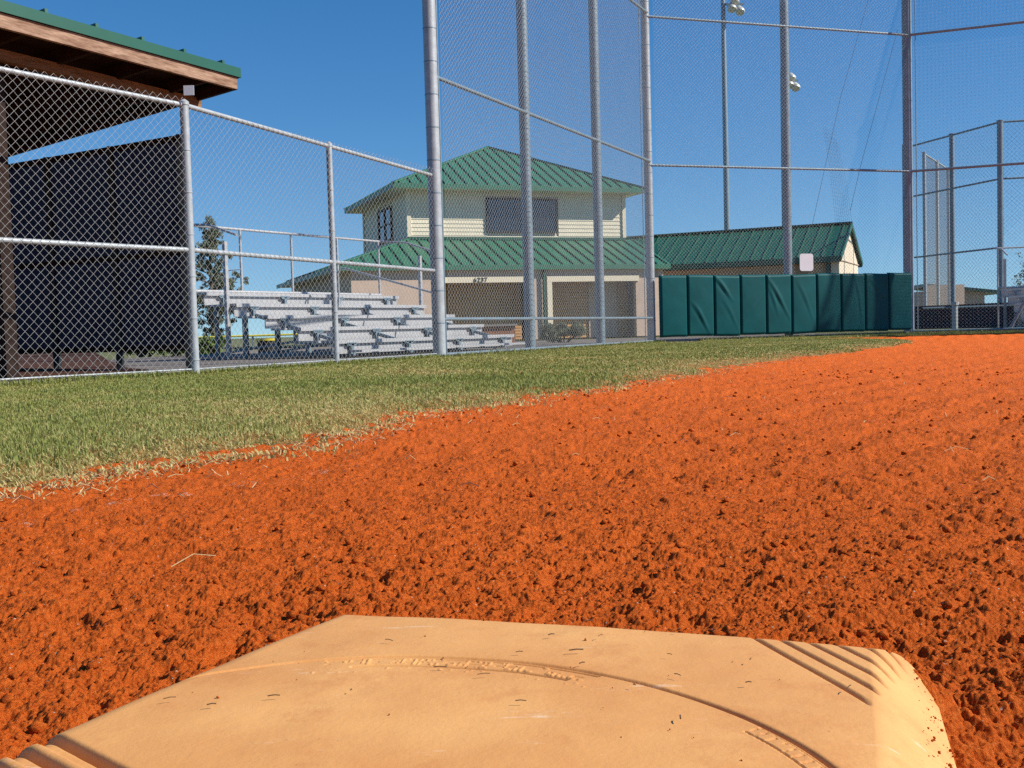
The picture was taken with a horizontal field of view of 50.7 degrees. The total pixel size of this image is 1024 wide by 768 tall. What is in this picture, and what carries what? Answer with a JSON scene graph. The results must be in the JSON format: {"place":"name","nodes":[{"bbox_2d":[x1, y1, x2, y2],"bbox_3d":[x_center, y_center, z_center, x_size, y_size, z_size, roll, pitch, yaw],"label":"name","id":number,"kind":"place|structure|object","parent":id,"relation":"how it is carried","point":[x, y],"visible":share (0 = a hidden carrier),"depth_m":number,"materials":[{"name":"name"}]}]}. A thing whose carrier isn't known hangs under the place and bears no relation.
{"place":"outdoors","nodes":[
{"label":"outdoors","id":0,"kind":"place"},
{"bbox_2d":[256,338,274,352],"bbox_3d":[-4.571,-0.700,20.184,0.410,0.300,0.410,-2,3,0],"label":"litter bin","id":1,"kind":"object","parent":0,"point":[271,340],"visible":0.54,"depth_m":20.02,"materials":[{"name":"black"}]},
{"bbox_2d":[0,338,913,501],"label":"turf","id":2,"kind":"structure","parent":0,"point":[255,436],"depth_m":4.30,"materials":[{"name":"plant"}]},
{"bbox_2d":[108,333,825,369],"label":"path","id":3,"kind":"structure","parent":0,"point":[158,363],"depth_m":16.58,"materials":[{"name":"concrete"}]},
{"bbox_2d":[124,351,169,357],"bbox_3d":[-7.240,-0.732,21.301,1.062,0.433,0.831,-2,3,0],"label":"bush","id":4,"kind":"object","parent":3,"relation":"on","point":[149,353],"visible":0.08,"depth_m":21.29,"materials":[{"name":"green plant"}]},
{"bbox_2d":[166,334,225,356],"bbox_3d":[-5.941,-0.719,20.487,1.113,0.517,0.935,-2,3,0],"label":"bush","id":5,"kind":"object","parent":3,"relation":"on","point":[204,345],"visible":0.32,"depth_m":20.27,"materials":[{"name":"green plant"}]},
{"bbox_2d":[194,223,524,358],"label":"bleachers","id":6,"kind":"object","parent":3,"relation":"on","point":[379,308],"visible":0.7,"depth_m":16.90,"materials":[{"name":"metal"}]},
{"bbox_2d":[482,324,517,342],"bbox_3d":[-1.634,-1.186,26.471,3.500,0.485,0.600,-2,3,-9],"label":"planter","id":7,"kind":"object","parent":3,"relation":"on","point":[498,327],"visible":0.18,"depth_m":26.41,"materials":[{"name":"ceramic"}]},
{"bbox_2d":[538,320,587,342],"bbox_3d":[1.203,-1.229,25.440,1.190,0.549,0.852,-2,3,0],"label":"bush","id":8,"kind":"object","parent":3,"relation":"on","point":[551,326],"visible":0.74,"depth_m":25.25,"materials":[{"name":"green plant"}]},
{"bbox_2d":[0,334,1023,767],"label":"infield dirt","id":9,"kind":"structure","parent":0,"point":[982,724],"depth_m":1.52,"materials":[{"name":"orange soil"}]},
{"bbox_2d":[0,615,955,767],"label":"base","id":10,"kind":"object","parent":9,"relation":"on","point":[809,709],"visible":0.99,"depth_m":0.55,"materials":[{"name":"beige rubber"}]},
{"bbox_2d":[163,620,850,718],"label":"dry clippings","id":11,"kind":"object","parent":10,"relation":"on","point":[489,673],"visible":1,"depth_m":0.59,"materials":[{"name":"beige plant"}]},
{"bbox_2d":[16,619,953,767],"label":"clay crumbs","id":12,"kind":"object","parent":9,"relation":"on","point":[939,752],"visible":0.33,"depth_m":0.57,"materials":[{"name":"orange soil"}]},
{"bbox_2d":[0,351,1019,566],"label":"dry straw","id":13,"kind":"object","parent":9,"relation":"on","point":[85,483],"visible":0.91,"depth_m":3.06,"materials":[{"name":"brown plant"}]},
{"bbox_2d":[699,328,1023,341],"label":"verge grass","id":14,"kind":"structure","parent":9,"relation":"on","point":[875,334],"depth_m":20.58,"materials":[{"name":"green plant"}]},
{"bbox_2d":[4,0,1023,338],"label":"sky","id":15,"kind":"structure","parent":0,"point":[349,73],"materials":[{"name":"blue"}]},
{"bbox_2d":[97,328,1020,358],"bbox_3d":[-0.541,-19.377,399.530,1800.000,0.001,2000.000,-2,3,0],"label":"ground","id":16,"kind":"structure","parent":0,"point":[111,355],"depth_m":38.14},
{"bbox_2d":[18,353,149,376],"bbox_3d":[-10.188,-0.147,12.797,12.491,0.262,16.933,-2,3,-15],"label":"mulch bed","id":17,"kind":"object","parent":16,"relation":"on","point":[48,361],"visible":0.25,"depth_m":12.28,"materials":[{"name":"brown soil"}]},
{"bbox_2d":[0,0,240,377],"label":"dugout","id":18,"kind":"object","parent":16,"relation":"on","point":[41,41],"visible":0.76,"depth_m":10.52,"materials":[{"name":"black fabric"}]},
{"bbox_2d":[183,85,193,94],"bbox_3d":[-2.669,-2.425,8.918,0.085,0.080,0.006,-2,3,0],"label":"tag plate","id":19,"kind":"object","parent":18,"relation":"attached to","point":[188,89],"visible":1,"depth_m":8.91,"materials":[{"name":"white paint"}]},
{"bbox_2d":[2,355,425,385],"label":"curb","id":20,"kind":"structure","parent":16,"relation":"on","point":[161,372],"depth_m":8.61,"materials":[{"name":"concrete"}]},
{"bbox_2d":[0,64,437,381],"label":"chain link fence","id":21,"kind":"object","parent":20,"relation":"on","point":[189,249],"visible":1,"depth_m":9.18,"materials":[{"name":"metal"}]},
{"bbox_2d":[99,333,330,352],"bbox_3d":[-7.437,-1.219,30.983,8.860,0.428,0.088,-2,3,0],"label":"yellow capped fence","id":22,"kind":"object","parent":16,"relation":"on","point":[238,336],"visible":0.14,"depth_m":30.95,"materials":[{"name":"yellow"}]},
{"bbox_2d":[195,215,248,335],"bbox_3d":[-11.187,-3.798,39.962,2.730,4.911,2.644,-2,3,0],"label":"tree","id":23,"kind":"object","parent":16,"relation":"on","point":[210,266],"visible":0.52,"depth_m":39.74,"materials":[{"name":"green plant"}]},
{"bbox_2d":[276,146,670,344],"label":"clubhouse","id":24,"kind":"structure","parent":16,"relation":"on","point":[420,208],"depth_m":38.23,"materials":[{"name":"beige"}]},
{"bbox_2d":[377,206,392,243],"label":"window","id":25,"kind":"structure","parent":24,"relation":"in","point":[386,234],"depth_m":40.53,"materials":[{"name":"blue glass"}]},
{"bbox_2d":[486,198,557,232],"bbox_3d":[0.379,-6.088,39.035,2.760,1.240,0.070,-3,3,-20],"label":"window","id":26,"kind":"structure","parent":24,"relation":"in","point":[539,200],"depth_m":38.95,"materials":[{"name":"black"}]},
{"bbox_2d":[588,281,617,336],"bbox_3d":[3.241,-2.681,38.595,1.100,2.000,0.050,-3,3,-20],"label":"door","id":27,"kind":"structure","parent":24,"relation":"in","point":[590,311],"depth_m":38.63,"materials":[{"name":"beige paint"}]},
{"bbox_2d":[422,0,653,356],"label":"chain link fence","id":28,"kind":"object","parent":16,"relation":"on","point":[432,78],"visible":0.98,"depth_m":15.07,"materials":[{"name":"metal"}]},
{"bbox_2d":[520,221,862,337],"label":"storage building","id":29,"kind":"structure","parent":16,"relation":"on","point":[678,248],"depth_m":40.25,"materials":[{"name":"green paint"}]},
{"bbox_2d":[721,0,744,229],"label":"light pole","id":30,"kind":"object","parent":16,"relation":"on","point":[724,111],"visible":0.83,"depth_m":44.72,"materials":[{"name":"metal"}]},
{"bbox_2d":[640,0,913,340],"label":"chain link fence","id":31,"kind":"object","parent":16,"relation":"on","point":[786,168],"visible":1,"depth_m":20.55,"materials":[{"name":"metal"}]},
{"bbox_2d":[658,275,686,337],"bbox_3d":[2.967,-1.427,19.817,0.545,1.136,0.092,-3,3,-18],"label":"wall pad","id":32,"kind":"object","parent":31,"relation":"attached to","point":[672,306],"depth_m":19.77,"materials":[{"name":"green plastic"}]},
{"bbox_2d":[686,275,713,335],"bbox_3d":[3.493,-1.453,19.985,0.545,1.141,0.105,-3,3,-18],"label":"wall pad","id":33,"kind":"object","parent":31,"relation":"attached to","point":[700,309],"depth_m":19.95,"materials":[{"name":"green plastic"}]},
{"bbox_2d":[713,275,739,335],"bbox_3d":[4.017,-1.462,20.160,0.545,1.141,0.104,-3,3,-18],"label":"wall pad","id":34,"kind":"object","parent":31,"relation":"attached to","point":[726,296],"depth_m":20.12,"materials":[{"name":"green plastic"}]},
{"bbox_2d":[738,274,765,334],"bbox_3d":[4.540,-1.496,20.339,0.545,1.137,0.095,-3,3,-18],"label":"wall pad","id":35,"kind":"object","parent":31,"relation":"attached to","point":[752,306],"depth_m":20.29,"materials":[{"name":"green plastic"}]},
{"bbox_2d":[765,274,790,333],"bbox_3d":[5.066,-1.518,20.507,0.545,1.140,0.107,-3,3,-18],"label":"wall pad","id":36,"kind":"object","parent":31,"relation":"attached to","point":[778,301],"depth_m":20.47,"materials":[{"name":"green plastic"}]},
{"bbox_2d":[790,274,815,333],"bbox_3d":[5.589,-1.533,20.685,0.545,1.142,0.100,-3,3,-18],"label":"wall pad","id":37,"kind":"object","parent":31,"relation":"attached to","point":[803,303],"depth_m":20.64,"materials":[{"name":"green plastic"}]},
{"bbox_2d":[800,254,812,270],"bbox_3d":[5.648,-2.334,20.714,0.300,0.330,0.005,-3,3,-18],"label":"sign","id":38,"kind":"object","parent":31,"relation":"attached to","point":[806,262],"visible":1,"depth_m":20.71,"materials":[{"name":"white paint"}]},
{"bbox_2d":[815,273,840,331],"bbox_3d":[6.113,-1.573,20.859,0.545,1.138,0.099,-3,3,-18],"label":"wall pad","id":39,"kind":"object","parent":31,"relation":"attached to","point":[828,310],"depth_m":20.81,"materials":[{"name":"green plastic"}]},
{"bbox_2d":[840,273,864,331],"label":"wall pad","id":40,"kind":"object","parent":31,"relation":"attached to","point":[852,295],"depth_m":20.99,"materials":[{"name":"green plastic"}]},
{"bbox_2d":[863,273,888,330],"bbox_3d":[7.162,-1.606,21.207,0.545,1.142,0.101,-3,3,-18],"label":"wall pad","id":41,"kind":"object","parent":31,"relation":"attached to","point":[876,301],"depth_m":21.16,"materials":[{"name":"green plastic"}]},
{"bbox_2d":[887,273,911,329],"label":"wall pad","id":42,"kind":"object","parent":31,"relation":"attached to","point":[900,300],"depth_m":21.34,"materials":[{"name":"green plastic"}]},
{"bbox_2d":[780,70,799,225],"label":"light pole","id":43,"kind":"object","parent":16,"relation":"on","point":[792,82],"visible":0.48,"depth_m":46.41,"materials":[{"name":"metal"}]},
{"bbox_2d":[902,144,904,330],"bbox_3d":[8.091,-2.956,22.192,0.107,3.900,0.110,-2,3,0],"label":"steel post","id":44,"kind":"object","parent":16,"relation":"on","point":[903,212],"visible":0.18,"depth_m":22.15,"materials":[{"name":"grey metal"}]},
{"bbox_2d":[811,2,897,228],"bbox_3d":[7.087,-5.799,22.517,2.127,5.202,0.408,-3,3,-23],"label":"safety net","id":45,"kind":"object","parent":44,"relation":"hanging from","point":[839,150],"visible":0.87,"depth_m":22.45,"materials":[{"name":"black fabric"}]},
{"bbox_2d":[922,152,949,305],"bbox_3d":[15.212,-5.005,38.620,0.142,5.970,4.817,0,3,31],"label":"chain link fence","id":46,"kind":"object","parent":16,"relation":"on","point":[936,209],"visible":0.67,"depth_m":38.46,"materials":[{"name":"metal"}]},
{"bbox_2d":[927,284,964,304],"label":"wall","id":47,"kind":"structure","parent":16,"relation":"on","point":[962,294],"depth_m":44.39,"materials":[{"name":"beige paint"}]},
{"bbox_2d":[914,284,996,305],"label":"dugout","id":48,"kind":"object","parent":16,"relation":"on","point":[971,294],"visible":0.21,"depth_m":49.74,"materials":[{"name":"beige paint"}]},
{"bbox_2d":[909,0,1023,332],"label":"chain link fence","id":49,"kind":"object","parent":16,"relation":"on","point":[1014,319],"visible":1,"depth_m":21.10,"materials":[{"name":"metal"}]},
{"bbox_2d":[913,119,1023,305],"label":"chain link fence","id":50,"kind":"object","parent":16,"relation":"on","point":[1000,202],"visible":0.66,"depth_m":31.86,"materials":[{"name":"metal"}]},
{"bbox_2d":[914,302,1023,328],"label":"windscreen fence","id":51,"kind":"object","parent":16,"relation":"on","point":[961,315],"visible":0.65,"depth_m":31.62,"materials":[{"name":"black fabric"}]},
{"bbox_2d":[995,246,1023,327],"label":"bleachers","id":52,"kind":"object","parent":16,"relation":"on","point":[1017,298],"visible":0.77,"depth_m":26.43,"materials":[{"name":"metal"}]},
{"bbox_2d":[1011,253,1023,285],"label":"tree","id":53,"kind":"object","parent":16,"relation":"on","point":[1016,276],"visible":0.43,"depth_m":45.17,"materials":[{"name":"green plant"}]}
]}

